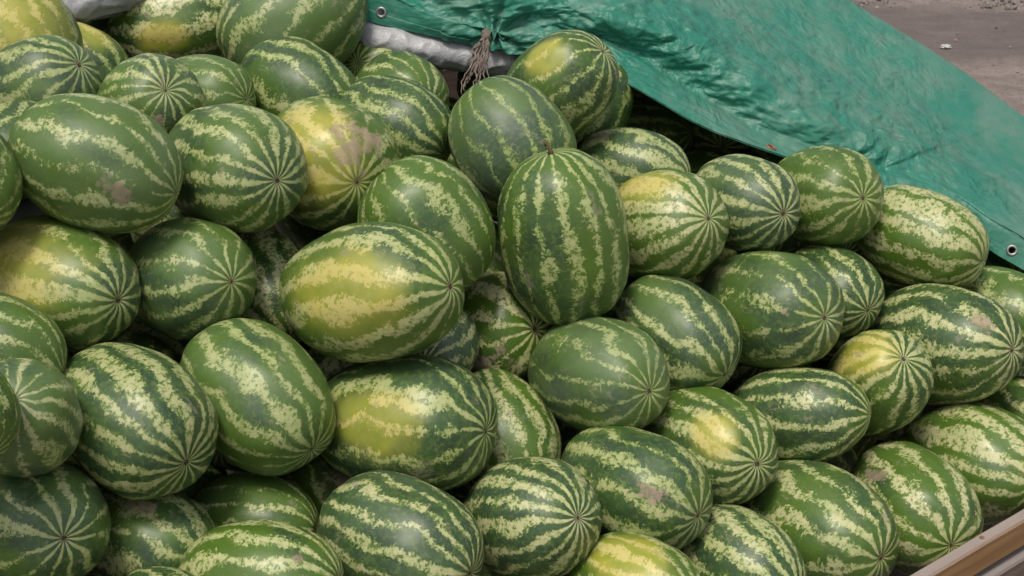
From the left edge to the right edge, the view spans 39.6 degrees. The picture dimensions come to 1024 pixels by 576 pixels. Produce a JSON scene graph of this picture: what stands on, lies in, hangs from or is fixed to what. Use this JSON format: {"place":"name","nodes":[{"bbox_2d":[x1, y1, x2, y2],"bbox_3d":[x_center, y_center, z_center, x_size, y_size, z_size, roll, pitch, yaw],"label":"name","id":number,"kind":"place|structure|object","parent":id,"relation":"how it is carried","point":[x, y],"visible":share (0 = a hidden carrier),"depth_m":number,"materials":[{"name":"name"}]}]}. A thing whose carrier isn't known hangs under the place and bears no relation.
{"place":"outdoors","nodes":[
{"label":"outdoors","id":0,"kind":"place"},
{"bbox_2d":[178,519,343,575],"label":"watermelon","id":1,"kind":"object","parent":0,"point":[260,547],"visible":0.96,"depth_m":2.25,"materials":[{"name":"food"}]},
{"bbox_2d":[277,96,399,230],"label":"watermelon","id":2,"kind":"object","parent":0,"point":[351,151],"visible":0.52,"depth_m":2.70,"materials":[{"name":"food"}]},
{"bbox_2d":[686,147,741,173],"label":"watermelon","id":3,"kind":"object","parent":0,"point":[698,158],"visible":0.1,"depth_m":3.46,"materials":[{"name":"food"}]},
{"bbox_2d":[693,123,751,155],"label":"watermelon","id":4,"kind":"object","parent":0,"point":[704,137],"visible":0.12,"depth_m":3.55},
{"bbox_2d":[494,0,1023,223],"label":"ground","id":5,"kind":"structure","parent":0,"point":[978,49],"depth_m":7.50,"materials":[{"name":"concrete"}]},
{"bbox_2d":[270,70,1023,575],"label":"timber bed","id":6,"kind":"object","parent":5,"relation":"on","point":[994,550],"visible":0.02,"depth_m":2.76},
{"bbox_2d":[226,470,281,477],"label":"watermelon","id":7,"kind":"object","parent":6,"relation":"on","point":[229,471],"visible":0.01,"depth_m":2.79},
{"bbox_2d":[210,450,244,470],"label":"watermelon","id":8,"kind":"object","parent":7,"relation":"on","point":[218,460],"visible":0.02,"depth_m":2.63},
{"bbox_2d":[180,318,335,476],"bbox_3d":[-0.448,0.188,2.496,0.303,0.235,0.233,40,63,22],"label":"watermelon","id":9,"kind":"object","parent":8,"relation":"on","point":[265,386],"visible":0.91,"depth_m":2.40,"materials":[{"name":"food"}]},
{"bbox_2d":[128,217,256,339],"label":"watermelon","id":10,"kind":"object","parent":9,"relation":"on","point":[196,276],"visible":0.84,"depth_m":2.49,"materials":[{"name":"food"}]},
{"bbox_2d":[169,103,307,232],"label":"watermelon","id":11,"kind":"object","parent":10,"relation":"on","point":[244,169],"visible":0.94,"depth_m":2.53,"materials":[{"name":"food"}]},
{"bbox_2d":[238,228,301,341],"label":"watermelon","id":12,"kind":"object","parent":8,"relation":"on","point":[273,252],"visible":0.38,"depth_m":2.67,"materials":[{"name":"food"}]},
{"bbox_2d":[275,214,330,248],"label":"watermelon","id":13,"kind":"object","parent":6,"relation":"on","point":[297,232],"visible":0.06,"depth_m":3.02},
{"bbox_2d":[241,36,355,115],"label":"watermelon","id":14,"kind":"object","parent":13,"relation":"on","point":[284,72],"visible":0.39,"depth_m":2.99,"materials":[{"name":"food"}]},
{"bbox_2d":[449,97,457,110],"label":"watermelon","id":15,"kind":"object","parent":6,"relation":"on","point":[452,102],"visible":0.02,"depth_m":3.56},
{"bbox_2d":[343,42,391,76],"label":"watermelon","id":16,"kind":"object","parent":15,"relation":"on","point":[359,58],"visible":0.11,"depth_m":3.31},
{"bbox_2d":[578,127,690,187],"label":"watermelon","id":17,"kind":"object","parent":6,"relation":"on","point":[622,155],"visible":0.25,"depth_m":3.05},
{"bbox_2d":[575,63,633,148],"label":"watermelon","id":18,"kind":"object","parent":17,"relation":"on","point":[618,112],"visible":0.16,"depth_m":3.18,"materials":[{"name":"food"}]},
{"bbox_2d":[367,0,1023,270],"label":"green tarpaulin","id":19,"kind":"object","parent":6,"relation":"on","point":[786,78],"visible":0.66,"depth_m":3.38,"materials":[{"name":"plastic"}]},
{"bbox_2d":[63,0,520,75],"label":"silver sheet","id":20,"kind":"object","parent":19,"relation":"hanging from","point":[444,55],"visible":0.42,"depth_m":3.31,"materials":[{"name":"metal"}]},
{"bbox_2d":[461,28,490,94],"bbox_3d":[-0.076,-0.509,3.225,0.054,0.141,0.108,18,30,33],"label":"frayed rope","id":21,"kind":"object","parent":19,"relation":"hanging from","point":[484,40],"visible":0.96,"depth_m":3.23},
{"bbox_2d":[825,447,857,471],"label":"watermelon","id":22,"kind":"object","parent":6,"relation":"on","point":[847,460],"visible":0.05,"depth_m":3.25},
{"bbox_2d":[853,438,876,457],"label":"watermelon","id":23,"kind":"object","parent":6,"relation":"on","point":[861,446],"visible":0.04,"depth_m":3.42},
{"bbox_2d":[866,408,923,439],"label":"watermelon","id":24,"kind":"object","parent":23,"relation":"on","point":[897,433],"visible":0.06,"depth_m":3.24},
{"bbox_2d":[821,331,863,359],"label":"watermelon","id":25,"kind":"object","parent":24,"relation":"on","point":[840,342],"visible":0.01,"depth_m":3.23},
{"bbox_2d":[793,245,884,337],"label":"watermelon","id":26,"kind":"object","parent":25,"relation":"on","point":[856,277],"visible":0.56,"depth_m":3.02,"materials":[{"name":"food"}]},
{"bbox_2d":[777,145,883,245],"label":"watermelon","id":27,"kind":"object","parent":26,"relation":"on","point":[841,190],"visible":0.69,"depth_m":3.04,"materials":[{"name":"food"}]},
{"bbox_2d":[865,283,1023,404],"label":"watermelon","id":28,"kind":"object","parent":24,"relation":"on","point":[970,342],"visible":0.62,"depth_m":2.98,"materials":[{"name":"food"}]},
{"bbox_2d":[855,184,988,286],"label":"watermelon","id":29,"kind":"object","parent":28,"relation":"on","point":[914,235],"visible":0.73,"depth_m":3.11,"materials":[{"name":"food"}]},
{"bbox_2d":[849,441,983,575],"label":"watermelon","id":30,"kind":"object","parent":6,"relation":"on","point":[930,499],"visible":0.73,"depth_m":2.77,"materials":[{"name":"food"}]},
{"bbox_2d":[826,329,933,437],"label":"watermelon","id":31,"kind":"object","parent":30,"relation":"on","point":[889,373],"visible":0.66,"depth_m":2.87,"materials":[{"name":"food"}]},
{"bbox_2d":[903,402,1023,524],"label":"watermelon","id":32,"kind":"object","parent":6,"relation":"on","point":[979,447],"visible":0.68,"depth_m":2.93,"materials":[{"name":"food"}]},
{"bbox_2d":[979,376,1023,419],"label":"watermelon","id":33,"kind":"object","parent":6,"relation":"on","point":[1009,396],"visible":0.33,"depth_m":3.17,"materials":[{"name":"food"}]},
{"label":"watermelon","id":34,"kind":"object","parent":6,"relation":"on","visible":0},
{"bbox_2d":[91,489,216,575],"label":"watermelon","id":35,"kind":"object","parent":34,"relation":"on","point":[168,530],"visible":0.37,"depth_m":2.34,"materials":[{"name":"food"}]},
{"bbox_2d":[64,342,217,500],"bbox_3d":[-0.632,0.213,2.364,0.311,0.236,0.231,31,80,33],"label":"watermelon","id":36,"kind":"object","parent":35,"relation":"on","point":[150,426],"visible":0.88,"depth_m":2.26,"materials":[{"name":"food"}]},
{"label":"watermelon","id":37,"kind":"object","parent":34,"relation":"on","visible":0},
{"bbox_2d":[65,456,104,490],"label":"watermelon","id":38,"kind":"object","parent":37,"relation":"on","point":[72,460],"visible":0.01,"depth_m":2.48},
{"bbox_2d":[67,352,74,360],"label":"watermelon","id":39,"kind":"object","parent":38,"relation":"on","point":[70,355],"visible":0.01,"depth_m":2.60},
{"bbox_2d":[0,214,140,351],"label":"watermelon","id":40,"kind":"object","parent":39,"relation":"on","point":[81,287],"visible":0.82,"depth_m":2.40,"materials":[{"name":"food"}]},
{"bbox_2d":[0,134,22,229],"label":"watermelon","id":41,"kind":"object","parent":40,"relation":"on","point":[11,185],"visible":1,"depth_m":2.33,"materials":[{"name":"food"}]},
{"bbox_2d":[11,200,46,222],"bbox_3d":[-0.868,-0.146,2.631,0.120,0.056,0.213,-6,26,-13],"label":"plastic sheet scrap","id":42,"kind":"object","parent":40,"relation":"on","point":[27,208],"visible":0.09,"depth_m":2.59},
{"bbox_2d":[0,100,36,202],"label":"watermelon","id":43,"kind":"object","parent":42,"relation":"on","point":[11,112],"visible":0.12,"depth_m":2.54,"materials":[{"name":"food"}]},
{"bbox_2d":[8,93,182,232],"bbox_3d":[-0.719,-0.217,2.459,0.300,0.228,0.229,21,31,2],"label":"watermelon","id":44,"kind":"object","parent":40,"relation":"on","point":[93,162],"visible":0.94,"depth_m":2.38,"materials":[{"name":"food"}]},
{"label":"watermelon","id":45,"kind":"object","parent":6,"relation":"on","visible":0},
{"bbox_2d":[317,470,483,575],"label":"watermelon","id":46,"kind":"object","parent":45,"relation":"on","point":[381,523],"visible":0.95,"depth_m":2.34,"materials":[{"name":"food"}]},
{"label":"watermelon","id":47,"kind":"object","parent":45,"relation":"on","visible":0},
{"bbox_2d":[300,342,355,380],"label":"watermelon","id":48,"kind":"object","parent":47,"relation":"on","point":[329,367],"visible":0.03,"depth_m":2.79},
{"bbox_2d":[416,311,478,370],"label":"watermelon","id":49,"kind":"object","parent":48,"relation":"on","point":[458,343],"visible":0.27,"depth_m":2.68,"materials":[{"name":"food"}]},
{"bbox_2d":[357,155,495,287],"bbox_3d":[-0.160,-0.116,2.716,0.242,0.273,0.241,-41,4,2],"label":"watermelon","id":50,"kind":"object","parent":49,"relation":"on","point":[444,202],"visible":0.77,"depth_m":2.63,"materials":[{"name":"food"}]},
{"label":"watermelon","id":51,"kind":"object","parent":6,"relation":"on","visible":0},
{"bbox_2d":[77,22,128,80],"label":"watermelon","id":52,"kind":"object","parent":51,"relation":"on","point":[105,52],"visible":0.13,"depth_m":3.08,"materials":[{"name":"food"}]},
{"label":"watermelon","id":53,"kind":"object","parent":6,"relation":"on","visible":0},
{"bbox_2d":[479,565,569,575],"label":"watermelon","id":54,"kind":"object","parent":53,"relation":"on","point":[485,571],"visible":0.02,"depth_m":2.66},
{"bbox_2d":[471,368,561,482],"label":"watermelon","id":55,"kind":"object","parent":54,"relation":"on","point":[527,425],"visible":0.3,"depth_m":2.67,"materials":[{"name":"food"}]},
{"bbox_2d":[462,456,602,575],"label":"watermelon","id":56,"kind":"object","parent":54,"relation":"on","point":[537,516],"visible":0.89,"depth_m":2.43,"materials":[{"name":"food"}]},
{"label":"watermelon","id":57,"kind":"object","parent":6,"relation":"on","visible":0},
{"bbox_2d":[107,0,224,58],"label":"watermelon","id":58,"kind":"object","parent":57,"relation":"on","point":[175,29],"visible":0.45,"depth_m":3.25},
{"bbox_2d":[216,0,367,64],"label":"watermelon","id":59,"kind":"object","parent":57,"relation":"on","point":[335,28],"visible":0.49,"depth_m":3.15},
{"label":"watermelon","id":60,"kind":"object","parent":6,"relation":"on","visible":0},
{"bbox_2d":[118,236,133,252],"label":"watermelon","id":61,"kind":"object","parent":60,"relation":"on","point":[126,244],"visible":0.03,"depth_m":2.95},
{"bbox_2d":[102,232,130,243],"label":"watermelon","id":62,"kind":"object","parent":61,"relation":"on","point":[117,238],"depth_m":2.85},
{"bbox_2d":[0,35,102,103],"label":"watermelon","id":63,"kind":"object","parent":62,"relation":"on","point":[37,68],"visible":0.59,"depth_m":2.66,"materials":[{"name":"food"}]},
{"bbox_2d":[0,0,83,49],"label":"watermelon","id":64,"kind":"object","parent":63,"relation":"on","point":[21,19],"visible":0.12,"depth_m":2.84,"materials":[{"name":"food"}]},
{"bbox_2d":[97,53,206,133],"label":"watermelon","id":65,"kind":"object","parent":62,"relation":"on","point":[166,93],"visible":0.45,"depth_m":2.64,"materials":[{"name":"food"}]},
{"bbox_2d":[124,317,189,361],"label":"watermelon","id":66,"kind":"object","parent":60,"relation":"on","point":[175,345],"depth_m":2.69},
{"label":"watermelon","id":67,"kind":"object","parent":6,"relation":"on","visible":0},
{"bbox_2d":[555,419,581,445],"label":"watermelon","id":68,"kind":"object","parent":67,"relation":"on","point":[568,433],"depth_m":3.04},
{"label":"watermelon","id":69,"kind":"object","parent":68,"relation":"on","visible":0},
{"bbox_2d":[485,223,503,272],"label":"watermelon","id":70,"kind":"object","parent":69,"relation":"on","point":[496,264],"visible":0.02,"depth_m":3.05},
{"bbox_2d":[446,154,457,167],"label":"watermelon","id":71,"kind":"object","parent":70,"relation":"on","point":[450,159],"visible":0.01,"depth_m":3.14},
{"bbox_2d":[341,74,450,160],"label":"watermelon","id":72,"kind":"object","parent":71,"relation":"on","point":[413,116],"visible":0.49,"depth_m":2.88,"materials":[{"name":"food"}]},
{"bbox_2d":[355,51,448,107],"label":"watermelon","id":73,"kind":"object","parent":71,"relation":"on","point":[417,69],"visible":0.3,"depth_m":3.10,"materials":[{"name":"food"}]},
{"bbox_2d":[488,206,497,221],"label":"watermelon","id":74,"kind":"object","parent":70,"relation":"on","point":[493,211],"depth_m":3.08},
{"bbox_2d":[448,75,576,207],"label":"watermelon","id":75,"kind":"object","parent":74,"relation":"on","point":[501,128],"visible":0.67,"depth_m":2.81,"materials":[{"name":"food"}]},
{"bbox_2d":[506,30,618,136],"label":"watermelon","id":76,"kind":"object","parent":74,"relation":"on","point":[572,76],"visible":0.71,"depth_m":2.96,"materials":[{"name":"food"}]},
{"bbox_2d":[463,271,553,383],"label":"watermelon","id":77,"kind":"object","parent":69,"relation":"on","point":[511,330],"visible":0.37,"depth_m":2.80,"materials":[{"name":"food"}]},
{"bbox_2d":[599,276,635,318],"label":"watermelon","id":78,"kind":"object","parent":69,"relation":"on","point":[610,312],"visible":0.01,"depth_m":2.99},
{"bbox_2d":[619,170,729,279],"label":"watermelon","id":79,"kind":"object","parent":78,"relation":"on","point":[678,223],"visible":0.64,"depth_m":2.83,"materials":[{"name":"food"}]},
{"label":"watermelon","id":80,"kind":"object","parent":6,"relation":"on","visible":0},
{"bbox_2d":[176,54,255,106],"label":"watermelon","id":81,"kind":"object","parent":80,"relation":"on","point":[221,80],"visible":0.32,"depth_m":2.88,"materials":[{"name":"food"}]},
{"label":"watermelon","id":82,"kind":"object","parent":6,"relation":"on","visible":0},
{"bbox_2d":[179,463,227,498],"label":"watermelon","id":83,"kind":"object","parent":82,"relation":"on","point":[212,473],"visible":0.06,"depth_m":2.61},
{"bbox_2d":[108,331,179,363],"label":"watermelon","id":84,"kind":"object","parent":83,"relation":"on","point":[146,340],"visible":0.11,"depth_m":2.59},
{"bbox_2d":[851,0,1023,86],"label":"gravel","id":85,"kind":"structure","parent":0,"point":[1007,7],"depth_m":7.99,"materials":[{"name":"gravel"}]},
{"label":"watermelon","id":86,"kind":"object","parent":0,"visible":0},
{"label":"watermelon","id":87,"kind":"object","parent":86,"relation":"on","visible":0},
{"bbox_2d":[719,363,764,391],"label":"watermelon","id":88,"kind":"object","parent":87,"relation":"on","point":[741,374],"visible":0.08,"depth_m":3.12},
{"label":"watermelon","id":89,"kind":"object","parent":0,"visible":0},
{"bbox_2d":[627,98,694,153],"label":"watermelon","id":90,"kind":"object","parent":89,"relation":"on","point":[650,114],"visible":0.2,"depth_m":3.52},
{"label":"watermelon","id":91,"kind":"object","parent":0,"visible":0},
{"bbox_2d":[764,363,812,371],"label":"watermelon","id":92,"kind":"object","parent":91,"relation":"on","point":[809,365],"visible":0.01,"depth_m":3.28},
{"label":"watermelon","id":93,"kind":"object","parent":92,"relation":"on","visible":0},
{"bbox_2d":[687,247,737,286],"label":"watermelon","id":94,"kind":"object","parent":93,"relation":"on","point":[725,254],"visible":0.08,"depth_m":3.26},
{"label":"watermelon","id":95,"kind":"object","parent":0,"visible":0},
{"bbox_2d":[961,266,1023,365],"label":"watermelon","id":96,"kind":"object","parent":95,"relation":"on","point":[1004,286],"visible":0.22,"depth_m":3.16,"materials":[{"name":"food"}]},
{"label":"watermelon","id":97,"kind":"object","parent":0,"visible":0},
{"bbox_2d":[642,386,777,504],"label":"watermelon","id":98,"kind":"object","parent":97,"relation":"on","point":[727,440],"visible":0.67,"depth_m":2.65,"materials":[{"name":"food"}]},
{"bbox_2d":[614,275,741,390],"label":"watermelon","id":99,"kind":"object","parent":98,"relation":"on","point":[691,330],"visible":0.73,"depth_m":2.77,"materials":[{"name":"food"}]},
{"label":"watermelon","id":100,"kind":"object","parent":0,"visible":0},
{"bbox_2d":[738,459,898,575],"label":"watermelon","id":101,"kind":"object","parent":100,"relation":"on","point":[830,519],"visible":0.69,"depth_m":2.66,"materials":[{"name":"food"}]},
{"bbox_2d":[679,504,807,575],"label":"watermelon","id":102,"kind":"object","parent":101,"relation":"on","point":[732,540],"visible":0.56,"depth_m":2.57,"materials":[{"name":"food"}]},
{"bbox_2d":[561,426,712,549],"bbox_3d":[0.222,0.366,2.633,0.306,0.217,0.221,20,22,38],"label":"watermelon","id":103,"kind":"object","parent":102,"relation":"on","point":[650,484],"visible":0.77,"depth_m":2.53,"materials":[{"name":"food"}]},
{"bbox_2d":[528,316,669,430],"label":"watermelon","id":104,"kind":"object","parent":103,"relation":"on","point":[589,372],"visible":0.91,"depth_m":2.65,"materials":[{"name":"food"}]},
{"bbox_2d":[497,141,629,325],"bbox_3d":[0.099,-0.108,2.767,0.255,0.371,0.256,1,23,26],"label":"watermelon","id":105,"kind":"object","parent":104,"relation":"on","point":[563,232],"visible":0.94,"depth_m":2.67,"materials":[{"name":"food"}]},
{"bbox_2d":[733,367,870,461],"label":"watermelon","id":106,"kind":"object","parent":101,"relation":"on","point":[817,414],"visible":0.69,"depth_m":2.80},
{"bbox_2d":[700,251,844,369],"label":"watermelon","id":107,"kind":"object","parent":106,"relation":"on","point":[786,309],"visible":0.77,"depth_m":2.83,"materials":[{"name":"food"}]},
{"bbox_2d":[697,154,800,251],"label":"watermelon","id":108,"kind":"object","parent":107,"relation":"on","point":[760,197],"visible":0.72,"depth_m":2.94,"materials":[{"name":"food"}]},
{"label":"watermelon","id":109,"kind":"object","parent":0,"visible":0},
{"bbox_2d":[569,531,700,575],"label":"watermelon","id":110,"kind":"object","parent":109,"relation":"on","point":[621,553],"visible":0.9,"depth_m":2.44,"materials":[{"name":"food"}]},
{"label":"watermelon","id":111,"kind":"object","parent":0,"visible":0},
{"bbox_2d":[0,292,66,373],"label":"watermelon","id":112,"kind":"object","parent":111,"relation":"on","point":[29,330],"visible":0.56,"depth_m":2.28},
{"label":"watermelon","id":113,"kind":"object","parent":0,"visible":0},
{"bbox_2d":[0,461,110,575],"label":"watermelon","id":114,"kind":"object","parent":113,"relation":"on","point":[56,522],"visible":0.91,"depth_m":2.19,"materials":[{"name":"food"}]},
{"bbox_2d":[0,358,82,477],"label":"watermelon","id":115,"kind":"object","parent":114,"relation":"on","point":[46,440],"visible":0.82,"depth_m":2.12,"materials":[{"name":"food"}]},
{"bbox_2d":[0,372,20,456],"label":"watermelon","id":116,"kind":"object","parent":115,"relation":"on","point":[10,415],"visible":1,"depth_m":2.00,"materials":[{"name":"food"}]},
{"bbox_2d":[128,566,195,575],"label":"watermelon","id":117,"kind":"object","parent":113,"relation":"on","point":[158,571],"visible":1,"depth_m":2.18,"materials":[{"name":"food"}]},
{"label":"watermelon","id":118,"kind":"object","parent":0,"visible":0},
{"bbox_2d":[193,471,318,533],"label":"watermelon","id":119,"kind":"object","parent":118,"relation":"on","point":[235,497],"visible":0.47,"depth_m":2.47,"materials":[{"name":"food"}]},
{"bbox_2d":[281,454,349,515],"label":"watermelon","id":120,"kind":"object","parent":118,"relation":"on","point":[319,479],"visible":0.18,"depth_m":2.61,"materials":[{"name":"food"}]},
{"bbox_2d":[321,354,497,490],"bbox_3d":[-0.199,0.246,2.583,0.358,0.256,0.253,2,3,29],"label":"watermelon","id":121,"kind":"object","parent":120,"relation":"on","point":[431,420],"visible":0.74,"depth_m":2.47,"materials":[{"name":"food"}]},
{"bbox_2d":[279,221,463,362],"bbox_3d":[-0.255,0.008,2.539,0.388,0.248,0.249,-4,61,38],"label":"watermelon","id":122,"kind":"object","parent":121,"relation":"on","point":[366,292],"visible":1,"depth_m":2.42,"materials":[{"name":"food"}]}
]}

